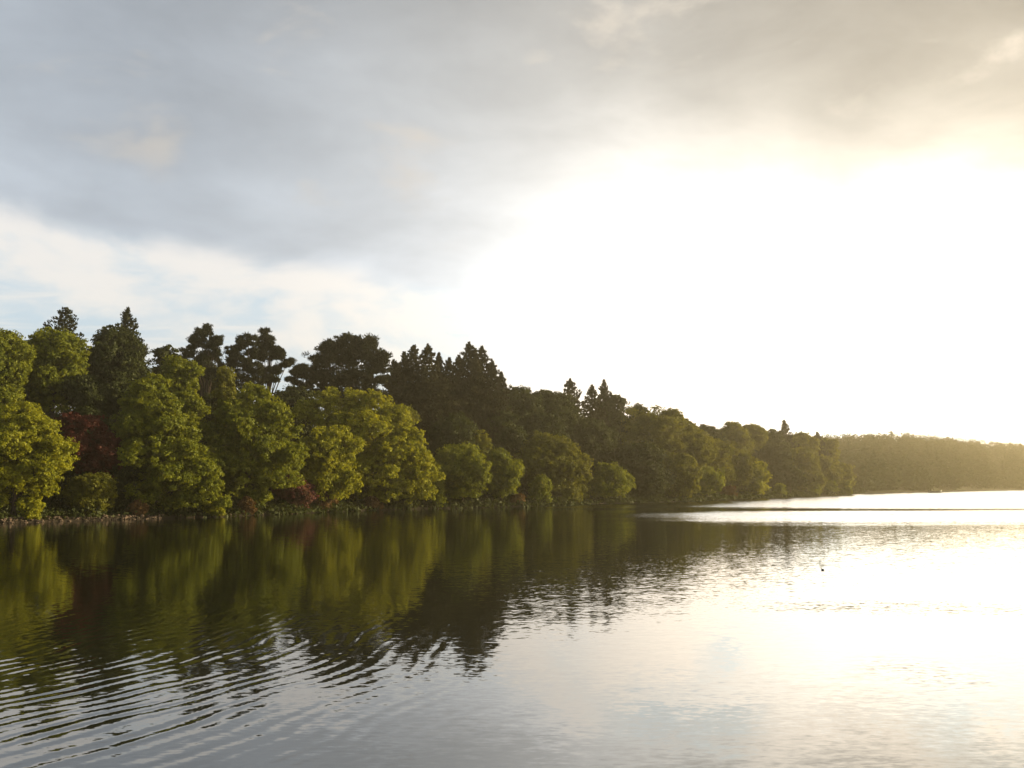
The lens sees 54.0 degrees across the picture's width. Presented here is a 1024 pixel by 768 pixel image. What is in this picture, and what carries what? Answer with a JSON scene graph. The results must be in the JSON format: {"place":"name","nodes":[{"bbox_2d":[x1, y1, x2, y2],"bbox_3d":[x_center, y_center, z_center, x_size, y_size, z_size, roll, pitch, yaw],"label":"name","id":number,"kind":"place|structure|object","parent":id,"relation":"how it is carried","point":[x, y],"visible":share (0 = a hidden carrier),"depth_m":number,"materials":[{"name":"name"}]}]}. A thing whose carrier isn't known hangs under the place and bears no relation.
{"place":"outdoors","nodes":[
{"label":"outdoors","id":0,"kind":"place"},
{"bbox_2d":[0,490,1023,767],"bbox_3d":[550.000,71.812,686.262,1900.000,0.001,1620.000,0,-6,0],"label":"lake water","id":1,"kind":"structure","parent":0,"point":[868,630],"depth_m":23.02,"materials":[{"name":"black liquid"}]},
{"bbox_2d":[928,490,941,492],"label":"rowing boat","id":2,"kind":"object","parent":1,"relation":"on","point":[939,491],"visible":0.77,"depth_m":400.89,"materials":[{"name":"grey paint"}]},
{"bbox_2d":[0,420,1023,522],"bbox_3d":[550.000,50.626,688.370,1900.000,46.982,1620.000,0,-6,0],"label":"ground","id":3,"kind":"structure","parent":0,"point":[943,489],"depth_m":143.19,"materials":[{"name":"brown soil"}]},
{"bbox_2d":[0,327,37,411],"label":"broadleaf tree","id":4,"kind":"object","parent":3,"relation":"on","point":[17,355],"visible":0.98,"depth_m":109.90,"materials":[{"name":"green plant"}]},
{"bbox_2d":[18,496,45,519],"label":"waterside shrub","id":5,"kind":"object","parent":3,"relation":"on","point":[33,512],"visible":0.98,"depth_m":92.47,"materials":[{"name":"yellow plant"}]},
{"bbox_2d":[16,382,55,412],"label":"broadleaf tree","id":6,"kind":"object","parent":3,"relation":"on","point":[26,399],"depth_m":134.21,"materials":[{"name":"green plant"}]},
{"bbox_2d":[0,399,79,515],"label":"broadleaf tree","id":7,"kind":"object","parent":3,"relation":"on","point":[27,446],"visible":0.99,"depth_m":91.93,"materials":[{"name":"green plant"}]},
{"bbox_2d":[23,307,83,412],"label":"spruce tree","id":8,"kind":"object","parent":3,"relation":"on","point":[64,320],"visible":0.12,"depth_m":138.74,"materials":[{"name":"green plant"}]},
{"bbox_2d":[20,326,91,432],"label":"broadleaf tree","id":9,"kind":"object","parent":3,"relation":"on","point":[57,361],"visible":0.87,"depth_m":115.70,"materials":[{"name":"green plant"}]},
{"bbox_2d":[58,373,113,452],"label":"broadleaf tree","id":10,"kind":"object","parent":3,"relation":"on","point":[84,393],"visible":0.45,"depth_m":114.38,"materials":[{"name":"green plant"}]},
{"bbox_2d":[57,471,118,515],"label":"waterside shrub","id":11,"kind":"object","parent":3,"relation":"on","point":[89,489],"visible":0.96,"depth_m":98.55,"materials":[{"name":"green plant"}]},
{"bbox_2d":[54,411,125,477],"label":"copper beech","id":12,"kind":"object","parent":3,"relation":"on","point":[102,456],"visible":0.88,"depth_m":101.44,"materials":[{"name":"red plant"}]},
{"bbox_2d":[80,322,155,421],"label":"broadleaf tree","id":13,"kind":"object","parent":3,"relation":"on","point":[111,349],"visible":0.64,"depth_m":130.02,"materials":[{"name":"green plant"}]},
{"bbox_2d":[100,448,144,512],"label":"waterside shrub","id":14,"kind":"object","parent":3,"relation":"on","point":[126,476],"visible":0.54,"depth_m":102.84,"materials":[{"name":"green plant"}]},
{"bbox_2d":[116,306,149,367],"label":"spruce tree","id":15,"kind":"object","parent":3,"relation":"on","point":[128,322],"visible":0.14,"depth_m":146.21,"materials":[{"name":"green plant"}]},
{"bbox_2d":[123,499,148,515],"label":"waterside shrub","id":16,"kind":"object","parent":3,"relation":"on","point":[140,507],"visible":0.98,"depth_m":101.53,"materials":[{"name":"brown plant"}]},
{"bbox_2d":[145,344,179,378],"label":"broadleaf tree","id":17,"kind":"object","parent":3,"relation":"on","point":[160,352],"visible":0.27,"depth_m":140.06,"materials":[{"name":"green plant"}]},
{"bbox_2d":[110,373,231,511],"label":"broadleaf tree","id":18,"kind":"object","parent":3,"relation":"on","point":[153,418],"visible":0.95,"depth_m":104.44,"materials":[{"name":"green plant"}]},
{"bbox_2d":[159,355,210,433],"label":"broadleaf tree","id":19,"kind":"object","parent":3,"relation":"on","point":[182,374],"visible":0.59,"depth_m":118.92,"materials":[{"name":"green plant"}]},
{"bbox_2d":[178,323,223,395],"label":"pine tree","id":20,"kind":"object","parent":3,"relation":"on","point":[205,357],"visible":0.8,"depth_m":148.03,"materials":[{"name":"green plant"}]},
{"bbox_2d":[194,362,218,397],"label":"broadleaf tree","id":21,"kind":"object","parent":3,"relation":"on","point":[213,385],"visible":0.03,"depth_m":162.45,"materials":[{"name":"green plant"}]},
{"bbox_2d":[200,500,226,516],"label":"waterside shrub","id":22,"kind":"object","parent":3,"relation":"on","point":[210,508],"visible":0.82,"depth_m":106.76,"materials":[{"name":"green plant"}]},
{"bbox_2d":[0,506,436,523],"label":"shore stones","id":23,"kind":"object","parent":3,"relation":"on","point":[4,519],"visible":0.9,"depth_m":96.89,"materials":[{"name":"grey stone"}]},
{"bbox_2d":[210,365,236,449],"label":"broadleaf tree","id":24,"kind":"object","parent":3,"relation":"on","point":[225,388],"visible":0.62,"depth_m":124.95,"materials":[{"name":"green plant"}]},
{"bbox_2d":[195,387,253,451],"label":"broadleaf tree","id":25,"kind":"object","parent":3,"relation":"on","point":[209,401],"visible":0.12,"depth_m":129.77,"materials":[{"name":"green plant"}]},
{"bbox_2d":[214,331,265,389],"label":"pine tree","id":26,"kind":"object","parent":3,"relation":"on","point":[236,358],"visible":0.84,"depth_m":152.22,"materials":[{"name":"green plant"}]},
{"bbox_2d":[237,496,257,514],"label":"waterside shrub","id":27,"kind":"object","parent":3,"relation":"on","point":[246,504],"visible":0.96,"depth_m":111.72,"materials":[{"name":"brown plant"}]},
{"bbox_2d":[196,381,309,505],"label":"broadleaf tree","id":28,"kind":"object","parent":3,"relation":"on","point":[264,454],"visible":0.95,"depth_m":113.69,"materials":[{"name":"green plant"}]},
{"bbox_2d":[252,327,296,394],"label":"pine tree","id":29,"kind":"object","parent":3,"relation":"on","point":[269,351],"visible":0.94,"depth_m":155.27,"materials":[{"name":"green plant"}]},
{"bbox_2d":[270,384,316,441],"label":"broadleaf tree","id":30,"kind":"object","parent":3,"relation":"on","point":[291,395],"visible":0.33,"depth_m":149.24,"materials":[{"name":"green plant"}]},
{"bbox_2d":[269,474,318,508],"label":"waterside shrub","id":31,"kind":"object","parent":3,"relation":"on","point":[305,495],"visible":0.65,"depth_m":121.09,"materials":[{"name":"brown plant"}]},
{"bbox_2d":[284,362,318,397],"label":"pine tree","id":32,"kind":"object","parent":3,"relation":"on","point":[297,371],"visible":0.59,"depth_m":167.89,"materials":[{"name":"green plant"}]},
{"bbox_2d":[310,491,338,508],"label":"waterside shrub","id":33,"kind":"object","parent":3,"relation":"on","point":[327,502],"visible":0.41,"depth_m":124.76,"materials":[{"name":"brown plant"}]},
{"bbox_2d":[295,424,364,500],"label":"broadleaf tree","id":34,"kind":"object","parent":3,"relation":"on","point":[326,467],"visible":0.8,"depth_m":124.87,"materials":[{"name":"green plant"}]},
{"bbox_2d":[301,331,392,406],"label":"pine tree","id":35,"kind":"object","parent":3,"relation":"on","point":[368,354],"visible":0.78,"depth_m":165.00,"materials":[{"name":"green plant"}]},
{"bbox_2d":[287,386,445,503],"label":"broadleaf tree","id":36,"kind":"object","parent":3,"relation":"on","point":[397,463],"visible":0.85,"depth_m":137.67,"materials":[{"name":"green plant"}]},
{"bbox_2d":[362,495,383,509],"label":"waterside shrub","id":37,"kind":"object","parent":3,"relation":"on","point":[372,501],"visible":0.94,"depth_m":134.78,"materials":[{"name":"brown plant"}]},
{"bbox_2d":[372,361,428,429],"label":"fir tree","id":38,"kind":"object","parent":3,"relation":"on","point":[403,380],"visible":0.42,"depth_m":169.53,"materials":[{"name":"green plant"}]},
{"bbox_2d":[389,404,422,432],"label":"broadleaf tree","id":39,"kind":"object","parent":3,"relation":"on","point":[415,416],"visible":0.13,"depth_m":158.87,"materials":[{"name":"green plant"}]},
{"bbox_2d":[373,343,450,453],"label":"fir tree","id":40,"kind":"object","parent":3,"relation":"on","point":[422,376],"visible":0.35,"depth_m":170.30,"materials":[{"name":"green plant"}]},
{"bbox_2d":[0,409,864,519],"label":"undergrowth","id":41,"kind":"object","parent":3,"relation":"on","point":[280,508],"visible":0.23,"depth_m":139.19,"materials":[{"name":"green plant"}]},
{"bbox_2d":[429,462,449,506],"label":"waterside shrub","id":42,"kind":"object","parent":3,"relation":"on","point":[440,485],"visible":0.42,"depth_m":144.42,"materials":[{"name":"green plant"}]},
{"bbox_2d":[415,372,472,446],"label":"fir tree","id":43,"kind":"object","parent":3,"relation":"on","point":[448,406],"visible":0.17,"depth_m":170.87,"materials":[{"name":"green plant"}]},
{"bbox_2d":[424,411,484,459],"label":"broadleaf tree","id":44,"kind":"object","parent":3,"relation":"on","point":[460,428],"visible":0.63,"depth_m":162.16,"materials":[{"name":"green plant"}]},
{"bbox_2d":[433,442,492,501],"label":"broadleaf tree","id":45,"kind":"object","parent":3,"relation":"on","point":[466,468],"visible":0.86,"depth_m":146.62,"materials":[{"name":"green plant"}]},
{"bbox_2d":[441,341,519,458],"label":"fir tree","id":46,"kind":"object","parent":3,"relation":"on","point":[480,394],"visible":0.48,"depth_m":175.75,"materials":[{"name":"green plant"}]},
{"bbox_2d":[473,429,492,460],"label":"broadleaf tree","id":47,"kind":"object","parent":3,"relation":"on","point":[483,440],"visible":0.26,"depth_m":165.05,"materials":[{"name":"green plant"}]},
{"bbox_2d":[482,447,525,499],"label":"broadleaf tree","id":48,"kind":"object","parent":3,"relation":"on","point":[505,470],"visible":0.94,"depth_m":154.06,"materials":[{"name":"green plant"}]},
{"bbox_2d":[486,406,528,457],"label":"broadleaf tree","id":49,"kind":"object","parent":3,"relation":"on","point":[510,435],"visible":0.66,"depth_m":173.53,"materials":[{"name":"green plant"}]},
{"bbox_2d":[510,493,525,503],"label":"waterside shrub","id":50,"kind":"object","parent":3,"relation":"on","point":[515,497],"visible":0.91,"depth_m":155.55,"materials":[{"name":"brown plant"}]},
{"bbox_2d":[506,384,544,422],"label":"broadleaf tree","id":51,"kind":"object","parent":3,"relation":"on","point":[522,400],"visible":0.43,"depth_m":195.03,"materials":[{"name":"green plant"}]},
{"bbox_2d":[526,474,552,502],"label":"waterside shrub","id":52,"kind":"object","parent":3,"relation":"on","point":[541,486],"visible":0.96,"depth_m":160.00,"materials":[{"name":"green plant"}]},
{"bbox_2d":[512,408,570,457],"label":"broadleaf tree","id":53,"kind":"object","parent":3,"relation":"on","point":[543,421],"visible":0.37,"depth_m":187.67,"materials":[{"name":"green plant"}]},
{"bbox_2d":[514,429,590,497],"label":"broadleaf tree","id":54,"kind":"object","parent":3,"relation":"on","point":[555,459],"visible":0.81,"depth_m":167.32,"materials":[{"name":"green plant"}]},
{"bbox_2d":[531,389,576,415],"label":"broadleaf tree","id":55,"kind":"object","parent":3,"relation":"on","point":[552,399],"visible":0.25,"depth_m":205.83,"materials":[{"name":"green plant"}]},
{"bbox_2d":[548,404,583,446],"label":"broadleaf tree","id":56,"kind":"object","parent":3,"relation":"on","point":[573,416],"visible":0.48,"depth_m":202.39,"materials":[{"name":"green plant"}]},
{"bbox_2d":[553,483,582,501],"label":"waterside shrub","id":57,"kind":"object","parent":3,"relation":"on","point":[572,492],"visible":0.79,"depth_m":167.33,"materials":[{"name":"green plant"}]},
{"bbox_2d":[564,378,594,419],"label":"spruce tree","id":58,"kind":"object","parent":3,"relation":"on","point":[570,386],"visible":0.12,"depth_m":213.51,"materials":[{"name":"green plant"}]},
{"bbox_2d":[567,451,593,498],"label":"broadleaf tree","id":59,"kind":"object","parent":3,"relation":"on","point":[586,489],"visible":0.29,"depth_m":173.59,"materials":[{"name":"green plant"}]},
{"bbox_2d":[572,417,621,475],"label":"broadleaf tree","id":60,"kind":"object","parent":3,"relation":"on","point":[597,439],"visible":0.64,"depth_m":202.23,"materials":[{"name":"green plant"}]},
{"bbox_2d":[582,384,611,426],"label":"spruce tree","id":61,"kind":"object","parent":3,"relation":"on","point":[591,404],"visible":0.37,"depth_m":221.57,"materials":[{"name":"green plant"}]},
{"bbox_2d":[597,379,622,443],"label":"spruce tree","id":62,"kind":"object","parent":3,"relation":"on","point":[604,390],"visible":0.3,"depth_m":227.21,"materials":[{"name":"green plant"}]},
{"bbox_2d":[588,461,635,497],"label":"broadleaf tree","id":63,"kind":"object","parent":3,"relation":"on","point":[607,480],"visible":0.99,"depth_m":177.05,"materials":[{"name":"green plant"}]},
{"bbox_2d":[594,394,630,449],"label":"broadleaf tree","id":64,"kind":"object","parent":3,"relation":"on","point":[616,403],"visible":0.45,"depth_m":225.52,"materials":[{"name":"green plant"}]},
{"bbox_2d":[605,440,636,468],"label":"broadleaf tree","id":65,"kind":"object","parent":3,"relation":"on","point":[618,456],"visible":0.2,"depth_m":199.59,"materials":[{"name":"green plant"}]},
{"bbox_2d":[622,402,647,443],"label":"broadleaf tree","id":66,"kind":"object","parent":3,"relation":"on","point":[638,406],"visible":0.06,"depth_m":234.25,"materials":[{"name":"green plant"}]},
{"bbox_2d":[621,438,675,498],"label":"broadleaf tree","id":67,"kind":"object","parent":3,"relation":"on","point":[645,468],"visible":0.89,"depth_m":191.89,"materials":[{"name":"green plant"}]},
{"bbox_2d":[619,405,698,466],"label":"broadleaf tree","id":68,"kind":"object","parent":3,"relation":"on","point":[667,430],"visible":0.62,"depth_m":217.75,"materials":[{"name":"green plant"}]},
{"bbox_2d":[664,452,703,498],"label":"broadleaf tree","id":69,"kind":"object","parent":3,"relation":"on","point":[686,470],"visible":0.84,"depth_m":198.53,"materials":[{"name":"green plant"}]},
{"bbox_2d":[672,423,719,472],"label":"broadleaf tree","id":70,"kind":"object","parent":3,"relation":"on","point":[703,450],"visible":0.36,"depth_m":221.05,"materials":[{"name":"green plant"}]},
{"bbox_2d":[697,466,724,495],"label":"broadleaf tree","id":71,"kind":"object","parent":3,"relation":"on","point":[711,479],"visible":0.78,"depth_m":212.10,"materials":[{"name":"green plant"}]},
{"bbox_2d":[696,424,727,440],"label":"broadleaf tree","id":72,"kind":"object","parent":3,"relation":"on","point":[713,432],"visible":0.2,"depth_m":260.53,"materials":[{"name":"green plant"}]},
{"bbox_2d":[707,438,738,486],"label":"broadleaf tree","id":73,"kind":"object","parent":3,"relation":"on","point":[725,453],"visible":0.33,"depth_m":232.86,"materials":[{"name":"green plant"}]},
{"bbox_2d":[720,485,737,496],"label":"waterside shrub","id":74,"kind":"object","parent":3,"relation":"on","point":[729,489],"visible":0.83,"depth_m":228.25,"materials":[{"name":"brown plant"}]},
{"bbox_2d":[717,421,755,452],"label":"broadleaf tree","id":75,"kind":"object","parent":3,"relation":"on","point":[737,434],"visible":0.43,"depth_m":285.68,"materials":[{"name":"green plant"}]},
{"bbox_2d":[725,450,759,492],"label":"broadleaf tree","id":76,"kind":"object","parent":3,"relation":"on","point":[742,462],"visible":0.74,"depth_m":244.61,"materials":[{"name":"green plant"}]},
{"bbox_2d":[741,423,768,453],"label":"broadleaf tree","id":77,"kind":"object","parent":3,"relation":"on","point":[759,436],"visible":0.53,"depth_m":304.29,"materials":[{"name":"green plant"}]},
{"bbox_2d":[740,460,772,494],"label":"broadleaf tree","id":78,"kind":"object","parent":3,"relation":"on","point":[759,486],"visible":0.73,"depth_m":246.66,"materials":[{"name":"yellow plant"}]},
{"bbox_2d":[752,441,794,485],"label":"broadleaf tree","id":79,"kind":"object","parent":3,"relation":"on","point":[775,456],"visible":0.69,"depth_m":295.72,"materials":[{"name":"green plant"}]},
{"bbox_2d":[766,428,790,445],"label":"broadleaf tree","id":80,"kind":"object","parent":3,"relation":"on","point":[775,436],"visible":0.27,"depth_m":321.30,"materials":[{"name":"green plant"}]},
{"bbox_2d":[772,483,786,494],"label":"waterside shrub","id":81,"kind":"object","parent":3,"relation":"on","point":[779,488],"visible":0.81,"depth_m":269.25,"materials":[{"name":"green plant"}]},
{"bbox_2d":[769,463,808,492],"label":"broadleaf tree","id":82,"kind":"object","parent":3,"relation":"on","point":[792,478],"visible":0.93,"depth_m":289.75,"materials":[{"name":"green plant"}]},
{"bbox_2d":[778,419,799,449],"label":"spruce tree","id":83,"kind":"object","parent":3,"relation":"on","point":[785,428],"visible":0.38,"depth_m":339.15,"materials":[{"name":"green plant"}]},
{"bbox_2d":[787,431,820,455],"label":"broadleaf tree","id":84,"kind":"object","parent":3,"relation":"on","point":[803,439],"visible":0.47,"depth_m":348.75,"materials":[{"name":"green plant"}]},
{"bbox_2d":[789,447,821,489],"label":"broadleaf tree","id":85,"kind":"object","parent":3,"relation":"on","point":[806,460],"visible":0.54,"depth_m":316.35,"materials":[{"name":"green plant"}]},
{"bbox_2d":[797,471,828,490],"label":"broadleaf tree","id":86,"kind":"object","parent":3,"relation":"on","point":[815,477],"visible":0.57,"depth_m":307.92,"materials":[{"name":"green plant"}]},
{"bbox_2d":[807,481,821,494],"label":"waterside shrub","id":87,"kind":"object","parent":3,"relation":"on","point":[814,487],"visible":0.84,"depth_m":305.21,"materials":[{"name":"green plant"}]},
{"bbox_2d":[813,431,833,460],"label":"spruce tree","id":88,"kind":"object","parent":3,"relation":"on","point":[822,443],"visible":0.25,"depth_m":367.57,"materials":[{"name":"green plant"}]},
{"bbox_2d":[820,437,840,461],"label":"broadleaf tree","id":89,"kind":"object","parent":3,"relation":"on","point":[831,446],"visible":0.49,"depth_m":374.53,"materials":[{"name":"green plant"}]},
{"bbox_2d":[816,454,845,487],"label":"broadleaf tree","id":90,"kind":"object","parent":3,"relation":"on","point":[831,470],"visible":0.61,"depth_m":332.88,"materials":[{"name":"green plant"}]},
{"bbox_2d":[838,480,852,493],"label":"waterside shrub","id":91,"kind":"object","parent":3,"relation":"on","point":[845,486],"visible":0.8,"depth_m":338.28,"materials":[{"name":"green plant"}]},
{"bbox_2d":[835,461,856,487],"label":"broadleaf tree","id":92,"kind":"object","parent":3,"relation":"on","point":[848,470],"visible":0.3,"depth_m":342.75,"materials":[{"name":"green plant"}]},
{"bbox_2d":[820,431,1023,491],"bbox_3d":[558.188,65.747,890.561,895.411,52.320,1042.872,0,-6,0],"label":"wood","id":93,"kind":"object","parent":3,"relation":"on","point":[891,461],"visible":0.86,"depth_m":555.36,"materials":[{"name":"green plant"}]},
{"bbox_2d":[0,0,1023,448],"label":"sky","id":94,"kind":"structure","parent":0,"point":[808,214],"materials":[{"name":"white"}]}
]}

